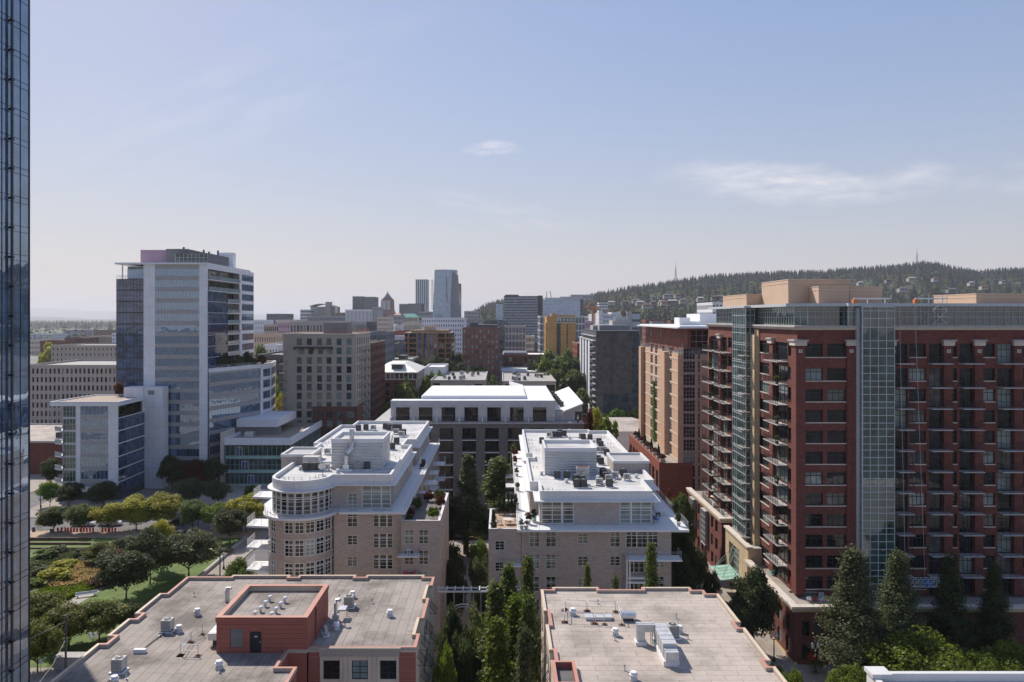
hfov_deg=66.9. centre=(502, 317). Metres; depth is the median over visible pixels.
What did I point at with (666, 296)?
hill house
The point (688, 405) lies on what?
window
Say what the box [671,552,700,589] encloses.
tree
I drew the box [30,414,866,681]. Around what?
pavement
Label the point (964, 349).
window
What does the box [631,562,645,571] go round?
window
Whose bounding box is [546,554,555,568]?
window
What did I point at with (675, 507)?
potted plant
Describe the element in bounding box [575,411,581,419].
window
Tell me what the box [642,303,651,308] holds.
hill house
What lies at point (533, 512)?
potted plant
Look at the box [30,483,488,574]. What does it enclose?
road
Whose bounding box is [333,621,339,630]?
roof vent
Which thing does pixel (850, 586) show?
tree
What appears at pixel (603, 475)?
condenser unit
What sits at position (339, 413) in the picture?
window
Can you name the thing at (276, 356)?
apartment building
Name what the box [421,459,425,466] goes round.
barbecue grill
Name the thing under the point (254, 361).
shrub
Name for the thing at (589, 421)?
tree
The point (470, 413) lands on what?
window
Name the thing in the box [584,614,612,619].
duct
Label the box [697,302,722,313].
office building
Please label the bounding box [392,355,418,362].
commercial building
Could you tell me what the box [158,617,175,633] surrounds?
condenser unit
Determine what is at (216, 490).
tree
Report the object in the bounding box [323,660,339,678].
window
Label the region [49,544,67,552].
shrub
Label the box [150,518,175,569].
tree
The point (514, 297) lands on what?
window
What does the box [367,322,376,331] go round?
apartment building
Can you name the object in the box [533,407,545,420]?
window
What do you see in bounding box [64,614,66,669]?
utility pole
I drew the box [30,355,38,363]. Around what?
ground
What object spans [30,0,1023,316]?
sky
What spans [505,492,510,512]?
cypress
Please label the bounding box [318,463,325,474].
satellite dish
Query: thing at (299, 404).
window
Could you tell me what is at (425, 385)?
tree
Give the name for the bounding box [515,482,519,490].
potted plant
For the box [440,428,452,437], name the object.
window
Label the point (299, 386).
window
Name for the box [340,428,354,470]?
exhaust flue
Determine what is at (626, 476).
condenser unit
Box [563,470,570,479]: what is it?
condenser unit
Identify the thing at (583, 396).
tree
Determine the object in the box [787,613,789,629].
window
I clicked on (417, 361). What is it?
tree
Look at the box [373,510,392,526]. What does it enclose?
window
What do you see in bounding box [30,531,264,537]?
plaza
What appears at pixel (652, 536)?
window
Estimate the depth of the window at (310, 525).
105.03 m
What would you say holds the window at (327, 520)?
in the apartment building at (352, 522)
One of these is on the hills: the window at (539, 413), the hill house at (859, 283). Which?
the hill house at (859, 283)
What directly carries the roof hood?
on the apartment building at (720, 645)
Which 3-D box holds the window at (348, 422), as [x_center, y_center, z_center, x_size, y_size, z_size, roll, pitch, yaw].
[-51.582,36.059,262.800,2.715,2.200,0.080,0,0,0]
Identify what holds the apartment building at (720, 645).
on the road
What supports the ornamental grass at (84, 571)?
on the meadow
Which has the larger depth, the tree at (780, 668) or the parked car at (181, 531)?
the parked car at (181, 531)
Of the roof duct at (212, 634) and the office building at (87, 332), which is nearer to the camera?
the roof duct at (212, 634)
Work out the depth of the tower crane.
779.00 m
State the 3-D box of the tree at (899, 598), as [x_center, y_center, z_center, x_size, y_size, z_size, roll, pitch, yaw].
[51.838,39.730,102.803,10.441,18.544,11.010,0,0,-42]
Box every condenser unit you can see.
[56,432,61,437]
[108,655,129,674]
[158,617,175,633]
[301,462,309,470]
[310,462,316,470]
[316,462,323,470]
[321,464,331,471]
[322,625,329,637]
[323,448,330,454]
[343,594,355,608]
[353,461,361,469]
[355,425,361,430]
[362,424,368,430]
[362,461,370,469]
[369,425,376,430]
[385,424,391,430]
[390,442,395,449]
[392,429,398,434]
[394,437,400,444]
[398,431,405,436]
[546,432,551,437]
[552,431,556,437]
[553,470,561,479]
[557,431,561,437]
[562,430,566,436]
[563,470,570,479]
[571,474,578,483]
[572,478,579,487]
[580,433,586,439]
[580,478,587,487]
[587,434,592,439]
[594,478,604,485]
[597,441,603,446]
[597,457,604,464]
[602,472,608,480]
[603,448,609,455]
[604,474,611,481]
[605,478,613,487]
[612,472,618,478]
[619,468,626,476]
[622,473,631,480]
[666,622,681,639]
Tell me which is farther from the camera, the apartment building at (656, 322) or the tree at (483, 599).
the apartment building at (656, 322)
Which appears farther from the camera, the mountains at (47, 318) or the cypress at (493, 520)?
the mountains at (47, 318)
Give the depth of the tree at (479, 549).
134.40 m
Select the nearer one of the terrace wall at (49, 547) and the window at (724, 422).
the window at (724, 422)
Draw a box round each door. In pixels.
[236,447,241,455]
[242,461,247,469]
[247,475,253,483]
[250,631,260,652]
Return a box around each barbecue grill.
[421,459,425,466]
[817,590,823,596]
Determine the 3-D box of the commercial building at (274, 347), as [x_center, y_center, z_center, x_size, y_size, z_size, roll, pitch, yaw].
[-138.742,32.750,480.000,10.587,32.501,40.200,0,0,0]
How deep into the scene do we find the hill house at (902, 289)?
1296.00 m
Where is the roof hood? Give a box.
[620,611,635,620]
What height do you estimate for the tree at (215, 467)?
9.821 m
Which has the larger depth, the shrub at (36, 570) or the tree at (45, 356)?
the tree at (45, 356)
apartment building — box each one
[30,359,115,422]
[50,575,437,681]
[246,421,448,670]
[254,320,273,333]
[254,333,282,357]
[257,351,282,392]
[278,322,289,332]
[279,322,370,436]
[290,321,366,332]
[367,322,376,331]
[370,331,394,363]
[370,340,384,420]
[385,361,425,403]
[404,326,454,362]
[422,318,466,355]
[430,371,487,386]
[462,323,498,382]
[489,429,688,643]
[501,366,536,384]
[502,372,555,392]
[503,351,544,365]
[536,587,786,681]
[544,313,575,355]
[596,313,602,324]
[603,314,611,324]
[608,312,620,319]
[617,311,626,316]
[626,312,631,329]
[642,319,662,345]
[649,321,663,323]
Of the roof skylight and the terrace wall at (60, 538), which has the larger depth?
the terrace wall at (60, 538)
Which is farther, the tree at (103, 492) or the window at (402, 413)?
the tree at (103, 492)
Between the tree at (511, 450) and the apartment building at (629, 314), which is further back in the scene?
the apartment building at (629, 314)
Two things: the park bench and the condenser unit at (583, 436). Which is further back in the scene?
the condenser unit at (583, 436)
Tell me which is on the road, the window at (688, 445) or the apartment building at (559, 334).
the apartment building at (559, 334)
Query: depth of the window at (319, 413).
262.83 m
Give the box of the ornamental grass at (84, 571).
[46,559,101,586]
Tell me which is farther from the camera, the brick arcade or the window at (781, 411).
the brick arcade
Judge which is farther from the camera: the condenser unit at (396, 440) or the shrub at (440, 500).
the condenser unit at (396, 440)
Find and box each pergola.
[438,586,488,665]
[449,536,487,553]
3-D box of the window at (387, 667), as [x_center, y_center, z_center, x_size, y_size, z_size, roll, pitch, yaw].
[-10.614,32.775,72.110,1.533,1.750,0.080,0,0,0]
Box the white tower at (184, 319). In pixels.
[115,247,253,462]
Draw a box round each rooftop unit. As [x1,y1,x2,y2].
[303,455,330,463]
[576,466,589,478]
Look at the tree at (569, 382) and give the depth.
372.00 m
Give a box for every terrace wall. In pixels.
[30,537,90,539]
[30,542,90,544]
[30,547,82,548]
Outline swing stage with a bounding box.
[907,577,939,587]
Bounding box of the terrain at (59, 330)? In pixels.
[30,319,299,339]
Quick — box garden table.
[503,517,512,523]
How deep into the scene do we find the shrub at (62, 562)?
148.50 m
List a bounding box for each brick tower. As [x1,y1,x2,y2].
[637,314,715,490]
[702,279,1023,596]
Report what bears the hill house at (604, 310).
on the hills
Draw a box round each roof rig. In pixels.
[852,298,889,302]
[913,298,947,302]
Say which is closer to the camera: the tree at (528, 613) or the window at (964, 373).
the tree at (528, 613)
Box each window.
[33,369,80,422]
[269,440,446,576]
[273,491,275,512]
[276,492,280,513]
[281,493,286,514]
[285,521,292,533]
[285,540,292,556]
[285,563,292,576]
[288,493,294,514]
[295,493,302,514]
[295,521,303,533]
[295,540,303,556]
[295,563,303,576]
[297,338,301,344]
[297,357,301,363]
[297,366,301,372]
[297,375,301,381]
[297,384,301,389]
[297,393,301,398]
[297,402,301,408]
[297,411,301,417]
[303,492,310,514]
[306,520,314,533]
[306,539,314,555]
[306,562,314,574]
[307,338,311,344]
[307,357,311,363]
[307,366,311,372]
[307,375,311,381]
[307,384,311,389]
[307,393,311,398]
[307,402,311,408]
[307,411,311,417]
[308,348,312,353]
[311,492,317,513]
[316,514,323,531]
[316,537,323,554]
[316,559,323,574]
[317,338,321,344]
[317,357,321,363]
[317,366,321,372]
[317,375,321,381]
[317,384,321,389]
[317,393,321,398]
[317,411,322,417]
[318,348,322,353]
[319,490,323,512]
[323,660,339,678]
[325,489,328,510]
[325,512,330,529]
[325,534,330,551]
[325,557,330,574]
[327,411,332,417]
[327,420,332,426]
[329,488,331,508]
[332,532,333,548]
[337,411,342,417]
[337,420,342,426]
[346,411,353,417]
[346,420,353,424]
[348,493,356,506]
[348,510,356,526]
[352,660,367,678]
[362,486,390,506]
[364,337,366,419]
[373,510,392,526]
[373,534,392,547]
[373,555,392,568]
[380,660,395,678]
[391,486,393,506]
[396,407,409,420]
[419,407,432,420]
[422,320,451,329]
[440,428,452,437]
[440,441,452,450]
[440,453,452,462]
[440,466,452,474]
[440,478,452,486]
[442,407,454,420]
[443,490,452,499]
[462,428,475,437]
[462,441,475,450]
[462,453,475,462]
[463,330,477,368]
[464,407,477,420]
[485,428,498,437]
[485,441,498,450]
[485,453,498,462]
[487,407,500,420]
[495,541,503,549]
[495,562,503,570]
[508,428,520,437]
[508,441,520,450]
[510,407,523,420]
[514,297,537,341]
[529,532,538,546]
[529,554,538,568]
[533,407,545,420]
[533,577,538,590]
[534,599,538,613]
[542,502,573,522]
[546,532,555,546]
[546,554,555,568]
[546,577,555,588]
[547,385,554,390]
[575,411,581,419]
[576,318,584,336]
[578,533,587,542]
[578,556,587,565]
[578,579,584,586]
[610,532,619,546]
[610,556,619,565]
[610,579,619,587]
[620,502,650,522]
[626,532,646,546]
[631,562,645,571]
[631,584,641,588]
[648,532,657,546]
[651,328,699,489]
[656,554,663,567]
[657,577,663,586]
[683,348,694,358]
[683,361,694,372]
[683,374,694,385]
[683,387,694,398]
[683,400,694,411]
[683,413,694,424]
[683,426,694,437]
[683,440,694,450]
[683,453,694,463]
[690,330,707,352]
[691,498,695,526]
[701,507,704,542]
[703,509,707,545]
[712,336,717,349]
[712,354,717,367]
[712,369,717,381]
[712,384,717,397]
[712,400,717,412]
[712,415,717,427]
[712,430,717,441]
[712,446,717,457]
[712,461,717,472]
[712,476,717,487]
[723,337,726,351]
[723,355,726,369]
[723,372,726,385]
[723,388,726,400]
[723,404,726,416]
[723,420,726,432]
[723,437,726,448]
[723,453,726,462]
[723,469,726,478]
[723,485,726,494]
[723,501,726,510]
[729,337,993,593]
[760,340,768,352]
[760,362,768,373]
[760,380,768,392]
[760,398,768,411]
[760,417,768,429]
[760,435,768,448]
[760,453,768,467]
[760,471,768,485]
[760,489,768,504]
[760,508,768,523]
[760,526,768,542]
[760,544,768,560]
[776,342,786,360]
[776,365,786,383]
[776,385,786,403]
[776,405,786,423]
[776,425,786,443]
[776,446,786,463]
[776,466,786,483]
[776,486,786,503]
[776,506,786,523]
[776,526,786,543]
[776,546,786,563]
[776,566,786,583]
[779,607,781,620]
[779,627,781,642]
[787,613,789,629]
[787,636,789,652]
[802,621,809,634]
[802,645,809,658]
[814,621,821,634]
[827,344,844,356]
[895,344,906,362]
[925,621,932,630]
[929,344,941,362]
[959,344,971,362]
[959,368,971,385]
[959,389,971,406]
[959,410,971,427]
[959,431,971,448]
[959,472,971,489]
[959,493,971,510]
[959,514,971,531]
[959,556,971,572]
[997,344,1010,362]
[997,368,1010,385]
[997,389,1010,406]
[997,410,1010,427]
[997,431,1010,448]
[997,452,1010,469]
[997,472,1010,489]
[997,493,1010,510]
[997,514,1010,531]
[997,535,1010,552]
[997,556,1010,572]
[1000,578,1010,593]
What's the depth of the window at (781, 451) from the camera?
121.27 m
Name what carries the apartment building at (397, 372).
on the road
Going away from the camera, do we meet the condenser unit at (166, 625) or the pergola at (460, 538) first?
the condenser unit at (166, 625)
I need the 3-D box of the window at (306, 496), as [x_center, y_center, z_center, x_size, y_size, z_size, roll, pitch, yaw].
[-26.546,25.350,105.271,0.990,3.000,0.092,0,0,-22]
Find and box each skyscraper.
[381,291,395,316]
[415,279,428,311]
[431,269,460,317]
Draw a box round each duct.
[208,625,215,644]
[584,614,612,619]
[634,622,679,666]
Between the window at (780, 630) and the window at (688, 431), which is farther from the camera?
the window at (688, 431)
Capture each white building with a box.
[50,386,167,499]
[209,360,275,479]
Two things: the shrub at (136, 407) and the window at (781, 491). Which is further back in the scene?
the shrub at (136, 407)
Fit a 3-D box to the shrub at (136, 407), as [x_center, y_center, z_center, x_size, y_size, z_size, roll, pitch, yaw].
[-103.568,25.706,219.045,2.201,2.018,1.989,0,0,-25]
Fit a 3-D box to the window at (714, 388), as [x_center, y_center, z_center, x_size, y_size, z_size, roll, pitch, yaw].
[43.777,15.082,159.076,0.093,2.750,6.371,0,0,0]
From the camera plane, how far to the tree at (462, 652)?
83.34 m
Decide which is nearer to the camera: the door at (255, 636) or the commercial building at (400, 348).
the door at (255, 636)
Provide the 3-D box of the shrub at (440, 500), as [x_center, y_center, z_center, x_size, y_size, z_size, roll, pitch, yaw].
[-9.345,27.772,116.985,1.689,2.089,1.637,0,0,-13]
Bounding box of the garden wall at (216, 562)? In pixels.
[198,535,247,575]
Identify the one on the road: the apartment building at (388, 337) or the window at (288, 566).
the apartment building at (388, 337)
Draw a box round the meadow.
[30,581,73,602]
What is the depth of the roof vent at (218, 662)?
68.14 m
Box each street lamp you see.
[88,631,97,646]
[770,631,777,661]
[806,642,824,672]
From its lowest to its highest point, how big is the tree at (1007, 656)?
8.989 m
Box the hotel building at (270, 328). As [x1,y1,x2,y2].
[264,324,277,332]
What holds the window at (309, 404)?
in the apartment building at (326, 376)
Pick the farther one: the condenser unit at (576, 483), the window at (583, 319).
the window at (583, 319)
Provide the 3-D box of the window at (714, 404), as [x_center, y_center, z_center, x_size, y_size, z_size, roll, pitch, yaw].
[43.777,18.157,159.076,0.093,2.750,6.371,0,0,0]
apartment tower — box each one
[496,304,502,319]
[504,295,537,350]
[538,296,542,315]
[543,297,581,315]
[580,299,583,315]
[597,303,607,313]
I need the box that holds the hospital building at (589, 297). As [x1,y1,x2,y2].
[569,295,592,306]
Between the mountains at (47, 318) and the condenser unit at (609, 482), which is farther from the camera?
the mountains at (47, 318)
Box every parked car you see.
[70,521,95,526]
[97,520,122,525]
[167,518,181,525]
[171,530,189,534]
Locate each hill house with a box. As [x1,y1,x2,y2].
[601,308,608,312]
[621,301,628,304]
[636,301,643,305]
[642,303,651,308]
[660,300,670,305]
[663,294,670,298]
[668,299,677,304]
[674,293,680,297]
[678,298,687,303]
[696,297,703,301]
[710,295,718,300]
[856,281,862,285]
[884,279,891,282]
[896,287,908,292]
[906,277,915,281]
[930,277,938,281]
[945,288,956,292]
[966,281,974,285]
[978,285,988,289]
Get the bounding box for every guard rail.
[176,644,202,657]
[180,631,193,648]
[187,624,206,643]
[561,612,593,624]
[562,599,586,611]
[587,601,616,612]
[593,613,607,625]
[615,603,624,625]
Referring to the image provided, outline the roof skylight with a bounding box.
[133,648,146,653]
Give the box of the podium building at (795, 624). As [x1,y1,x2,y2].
[744,559,1023,664]
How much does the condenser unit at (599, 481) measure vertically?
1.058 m
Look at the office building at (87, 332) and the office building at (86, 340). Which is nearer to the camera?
the office building at (86, 340)
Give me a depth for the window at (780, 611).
114.88 m
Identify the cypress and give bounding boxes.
[489,510,496,527]
[495,493,501,512]
[501,495,505,511]
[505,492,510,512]
[509,494,513,511]
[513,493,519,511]
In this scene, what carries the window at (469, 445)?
in the loft building at (481, 424)
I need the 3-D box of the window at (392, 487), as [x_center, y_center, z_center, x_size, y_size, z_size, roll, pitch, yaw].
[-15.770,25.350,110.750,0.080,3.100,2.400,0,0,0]
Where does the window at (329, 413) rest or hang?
in the apartment building at (326, 376)
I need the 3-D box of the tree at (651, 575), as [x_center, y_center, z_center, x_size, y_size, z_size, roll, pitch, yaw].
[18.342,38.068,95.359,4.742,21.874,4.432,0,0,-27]
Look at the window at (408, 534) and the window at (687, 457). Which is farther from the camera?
the window at (687, 457)
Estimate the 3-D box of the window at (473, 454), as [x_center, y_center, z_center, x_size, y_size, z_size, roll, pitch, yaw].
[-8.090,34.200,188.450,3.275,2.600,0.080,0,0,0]
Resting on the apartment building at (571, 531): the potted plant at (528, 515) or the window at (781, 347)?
the potted plant at (528, 515)
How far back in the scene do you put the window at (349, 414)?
262.83 m
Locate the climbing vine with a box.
[651,380,655,440]
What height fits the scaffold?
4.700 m
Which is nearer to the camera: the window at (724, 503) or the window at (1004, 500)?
the window at (1004, 500)
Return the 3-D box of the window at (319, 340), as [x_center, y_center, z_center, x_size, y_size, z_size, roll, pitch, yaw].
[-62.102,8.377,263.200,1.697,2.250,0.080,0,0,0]
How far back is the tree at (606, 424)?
231.45 m
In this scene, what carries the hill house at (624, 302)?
on the hills
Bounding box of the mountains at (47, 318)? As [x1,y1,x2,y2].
[30,316,115,320]
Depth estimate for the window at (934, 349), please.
114.82 m
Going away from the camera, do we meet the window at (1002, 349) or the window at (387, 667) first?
the window at (387, 667)
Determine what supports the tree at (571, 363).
on the road
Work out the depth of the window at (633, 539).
105.73 m
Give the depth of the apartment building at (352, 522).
108.09 m
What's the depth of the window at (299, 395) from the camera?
263.21 m
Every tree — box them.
[30,591,64,621]
[30,617,64,670]
[34,506,68,528]
[35,480,59,502]
[37,341,55,362]
[40,456,61,480]
[40,600,102,646]
[55,481,85,506]
[61,503,97,531]
[69,597,131,640]
[81,480,122,505]
[81,540,115,562]
[87,502,125,531]
[93,548,156,599]
[111,535,136,551]
[111,548,124,553]
[115,493,159,530]
[117,602,144,624]
[124,525,175,583]
[142,491,183,520]
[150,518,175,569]
[156,454,188,491]
[164,527,223,575]
[172,477,205,499]
[177,499,208,530]
[181,459,210,481]
[199,501,229,524]
[202,480,232,501]
[203,457,227,481]
[210,507,249,542]
[225,492,264,531]
[225,556,256,575]
[243,484,259,496]
[254,343,268,359]
[276,373,282,410]
[276,393,282,410]
[376,401,390,418]
[390,382,414,401]
[402,376,418,398]
[415,357,426,364]
[418,374,430,398]
[427,369,434,381]
[429,353,440,362]
[432,640,456,681]
[434,602,469,673]
[441,358,465,370]
[446,558,468,616]
[449,451,488,556]
[449,496,465,543]
[449,541,465,576]
[449,628,472,681]
[450,351,461,365]
[461,455,514,539]
[466,600,488,681]
[468,538,488,576]
[469,364,489,382]
[469,556,488,603]
[472,577,515,681]
[474,574,488,626]
[478,615,515,681]
[486,374,497,385]
[492,380,501,385]
[499,559,521,650]
[503,589,539,681]
[509,444,515,497]
[510,624,537,681]
[511,587,540,677]
[513,552,540,681]
[527,354,542,370]
[536,359,552,371]
[539,349,555,364]
[544,368,565,388]
[552,348,578,387]
[558,375,576,391]
[565,369,577,378]
[566,357,579,371]
[572,372,585,392]
[574,387,589,418]
[582,408,593,429]
[583,561,591,586]
[592,406,600,429]
[598,415,618,438]
[609,407,626,416]
[612,574,618,588]
[626,409,638,418]
[642,542,660,586]
[656,486,671,503]
[668,491,696,544]
[671,525,698,575]
[671,532,676,568]
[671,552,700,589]
[671,564,676,586]
[693,544,708,589]
[702,568,720,593]
[726,598,754,639]
[729,564,782,637]
[770,661,784,674]
[781,666,803,681]
[811,543,891,676]
[825,662,866,681]
[858,547,932,662]
[860,624,975,670]
[926,551,979,650]
[963,647,1001,670]
[968,560,1023,651]
[978,638,1023,670]
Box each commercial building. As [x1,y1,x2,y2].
[30,339,59,354]
[30,423,61,473]
[263,343,282,351]
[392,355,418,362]
[395,330,410,334]
[395,335,404,342]
[395,342,405,355]
[425,363,448,375]
[602,417,638,451]
[632,312,639,345]
[864,666,1023,681]
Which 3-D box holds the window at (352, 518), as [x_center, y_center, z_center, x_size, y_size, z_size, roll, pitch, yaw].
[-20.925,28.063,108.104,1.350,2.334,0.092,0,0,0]
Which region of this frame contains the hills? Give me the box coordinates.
[488,275,1023,345]
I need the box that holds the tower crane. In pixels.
[584,302,598,324]
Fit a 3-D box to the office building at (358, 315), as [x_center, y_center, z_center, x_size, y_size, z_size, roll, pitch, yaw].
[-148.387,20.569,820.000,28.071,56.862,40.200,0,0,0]
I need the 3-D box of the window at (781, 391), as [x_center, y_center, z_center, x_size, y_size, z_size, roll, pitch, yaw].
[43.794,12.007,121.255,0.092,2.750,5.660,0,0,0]
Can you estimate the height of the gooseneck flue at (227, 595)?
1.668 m
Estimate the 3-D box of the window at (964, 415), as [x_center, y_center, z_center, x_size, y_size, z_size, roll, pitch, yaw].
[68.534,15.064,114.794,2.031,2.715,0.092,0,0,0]
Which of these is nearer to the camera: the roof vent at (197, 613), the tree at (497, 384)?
the roof vent at (197, 613)
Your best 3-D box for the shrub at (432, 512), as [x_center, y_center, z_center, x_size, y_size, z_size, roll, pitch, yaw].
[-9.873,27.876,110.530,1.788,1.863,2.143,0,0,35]
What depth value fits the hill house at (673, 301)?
1296.00 m
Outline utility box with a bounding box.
[53,652,85,669]
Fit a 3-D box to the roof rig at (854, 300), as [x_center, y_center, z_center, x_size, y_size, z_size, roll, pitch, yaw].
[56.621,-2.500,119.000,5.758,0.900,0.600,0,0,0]
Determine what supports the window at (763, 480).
in the brick tower at (834, 459)
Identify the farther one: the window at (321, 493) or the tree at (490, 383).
the tree at (490, 383)
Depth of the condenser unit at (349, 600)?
82.41 m
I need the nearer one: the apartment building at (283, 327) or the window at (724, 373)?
the window at (724, 373)
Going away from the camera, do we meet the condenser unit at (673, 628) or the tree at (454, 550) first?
the condenser unit at (673, 628)
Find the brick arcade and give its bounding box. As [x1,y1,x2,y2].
[629,434,692,511]
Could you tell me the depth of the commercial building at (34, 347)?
1000.00 m
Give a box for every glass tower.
[0,0,29,681]
[579,316,638,418]
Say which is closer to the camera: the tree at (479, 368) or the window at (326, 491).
the window at (326, 491)
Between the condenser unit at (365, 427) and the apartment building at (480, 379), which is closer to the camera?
the condenser unit at (365, 427)
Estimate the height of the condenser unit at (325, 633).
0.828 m
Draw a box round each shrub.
[30,560,42,568]
[30,565,49,574]
[30,578,43,585]
[33,548,58,558]
[37,567,72,582]
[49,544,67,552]
[49,558,80,568]
[72,548,82,556]
[86,575,105,585]
[115,382,123,394]
[118,409,124,414]
[132,405,139,410]
[214,546,233,552]
[217,358,223,366]
[220,353,230,365]
[227,360,236,366]
[235,355,244,365]
[241,351,251,364]
[249,358,256,364]
[257,354,266,363]
[405,513,413,519]
[406,507,414,515]
[411,497,422,508]
[423,489,433,500]
[426,506,438,516]
[434,489,444,496]
[435,494,445,506]
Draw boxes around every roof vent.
[110,674,118,681]
[175,624,182,633]
[194,607,200,616]
[215,659,222,669]
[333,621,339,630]
[386,609,392,617]
[569,607,575,615]
[612,627,618,636]
[629,670,637,681]
[678,624,682,633]
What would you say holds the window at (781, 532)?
in the brick tower at (834, 459)
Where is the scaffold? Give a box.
[928,293,949,324]
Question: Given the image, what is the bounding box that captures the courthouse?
[309,302,339,315]
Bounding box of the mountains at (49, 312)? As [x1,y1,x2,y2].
[30,308,463,318]
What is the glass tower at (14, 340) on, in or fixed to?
on the road
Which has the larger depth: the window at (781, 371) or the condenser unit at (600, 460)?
the condenser unit at (600, 460)
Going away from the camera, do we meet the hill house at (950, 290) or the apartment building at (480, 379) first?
the apartment building at (480, 379)
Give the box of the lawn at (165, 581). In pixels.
[30,538,240,667]
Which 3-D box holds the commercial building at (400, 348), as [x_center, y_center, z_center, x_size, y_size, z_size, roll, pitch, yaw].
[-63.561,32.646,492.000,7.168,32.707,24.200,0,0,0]
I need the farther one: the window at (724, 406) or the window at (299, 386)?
the window at (299, 386)
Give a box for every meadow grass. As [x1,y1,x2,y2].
[30,547,83,579]
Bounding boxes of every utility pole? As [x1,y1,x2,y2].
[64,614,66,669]
[219,546,220,575]
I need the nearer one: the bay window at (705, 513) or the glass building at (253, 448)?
the bay window at (705, 513)
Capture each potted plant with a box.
[511,449,517,456]
[512,455,516,465]
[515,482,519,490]
[519,519,524,529]
[525,511,531,522]
[531,508,536,522]
[672,499,679,519]
[675,513,680,525]
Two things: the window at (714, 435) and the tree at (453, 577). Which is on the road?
the tree at (453, 577)
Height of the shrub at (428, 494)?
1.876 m
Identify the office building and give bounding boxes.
[40,340,74,352]
[51,343,115,361]
[64,330,92,336]
[64,337,98,343]
[89,335,111,342]
[93,330,115,335]
[112,333,115,342]
[266,314,293,323]
[275,320,305,323]
[300,310,312,320]
[307,316,344,320]
[335,313,344,315]
[345,310,371,321]
[352,296,364,309]
[364,297,378,309]
[372,307,382,321]
[377,317,393,330]
[388,315,404,324]
[395,325,403,330]
[399,304,407,314]
[401,323,421,329]
[403,314,418,322]
[408,304,423,315]
[419,312,432,322]
[464,311,478,317]
[467,318,482,325]
[484,320,503,323]
[498,322,508,383]
[505,325,525,350]
[526,335,533,350]
[538,316,584,350]
[572,342,579,358]
[585,321,592,328]
[588,314,595,324]
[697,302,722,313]
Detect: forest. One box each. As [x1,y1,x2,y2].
[30,319,115,339]
[477,264,1023,340]
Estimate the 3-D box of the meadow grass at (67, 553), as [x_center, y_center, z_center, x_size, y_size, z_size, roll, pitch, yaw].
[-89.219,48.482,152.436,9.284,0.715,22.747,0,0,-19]
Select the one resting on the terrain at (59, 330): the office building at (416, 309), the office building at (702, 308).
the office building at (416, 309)
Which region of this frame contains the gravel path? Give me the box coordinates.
[64,586,105,607]
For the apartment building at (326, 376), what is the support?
on the road
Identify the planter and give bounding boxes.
[636,429,640,440]
[642,434,646,446]
[645,441,649,450]
[649,438,653,452]
[651,447,656,456]
[656,444,660,459]
[658,453,665,462]
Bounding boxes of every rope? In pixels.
[899,310,904,541]
[914,302,924,569]
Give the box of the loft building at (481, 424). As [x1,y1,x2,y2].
[375,381,583,509]
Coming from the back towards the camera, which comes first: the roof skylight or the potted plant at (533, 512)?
the potted plant at (533, 512)
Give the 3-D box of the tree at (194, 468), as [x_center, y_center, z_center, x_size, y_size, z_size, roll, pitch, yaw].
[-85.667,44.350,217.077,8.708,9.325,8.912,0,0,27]
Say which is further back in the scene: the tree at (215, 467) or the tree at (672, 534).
the tree at (215, 467)
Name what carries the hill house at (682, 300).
on the hills
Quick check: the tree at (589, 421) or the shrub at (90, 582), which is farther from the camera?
the tree at (589, 421)
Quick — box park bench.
[75,590,96,597]
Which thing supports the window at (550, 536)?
in the apartment building at (571, 531)
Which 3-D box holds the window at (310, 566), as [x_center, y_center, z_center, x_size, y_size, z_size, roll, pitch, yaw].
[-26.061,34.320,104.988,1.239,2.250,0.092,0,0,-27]
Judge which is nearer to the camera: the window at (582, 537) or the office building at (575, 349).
the window at (582, 537)
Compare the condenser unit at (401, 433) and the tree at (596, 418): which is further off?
the tree at (596, 418)
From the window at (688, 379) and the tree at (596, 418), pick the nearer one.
the window at (688, 379)
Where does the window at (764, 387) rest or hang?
in the brick tower at (834, 459)
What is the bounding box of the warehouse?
[30,333,67,338]
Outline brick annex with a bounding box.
[686,487,731,576]
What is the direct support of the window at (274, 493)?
in the apartment building at (352, 522)
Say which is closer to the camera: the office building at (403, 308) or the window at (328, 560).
the window at (328, 560)
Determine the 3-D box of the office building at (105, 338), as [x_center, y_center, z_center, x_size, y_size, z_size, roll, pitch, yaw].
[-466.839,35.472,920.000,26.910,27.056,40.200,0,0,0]
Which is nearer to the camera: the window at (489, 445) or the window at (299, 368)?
the window at (489, 445)
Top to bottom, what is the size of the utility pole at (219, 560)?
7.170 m
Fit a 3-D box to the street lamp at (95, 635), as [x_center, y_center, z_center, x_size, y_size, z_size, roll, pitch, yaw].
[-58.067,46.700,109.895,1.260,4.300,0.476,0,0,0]
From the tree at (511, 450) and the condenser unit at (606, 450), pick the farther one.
the tree at (511, 450)
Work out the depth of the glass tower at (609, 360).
342.25 m
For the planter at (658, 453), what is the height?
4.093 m
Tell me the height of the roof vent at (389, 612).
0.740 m
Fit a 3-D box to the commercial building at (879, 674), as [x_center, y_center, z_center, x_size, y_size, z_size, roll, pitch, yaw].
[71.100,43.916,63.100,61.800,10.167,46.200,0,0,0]
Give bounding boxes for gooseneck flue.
[225,587,231,602]
[332,598,347,622]
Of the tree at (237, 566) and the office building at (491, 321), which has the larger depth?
the office building at (491, 321)
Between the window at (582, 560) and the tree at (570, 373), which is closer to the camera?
the window at (582, 560)
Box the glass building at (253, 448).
[220,411,321,485]

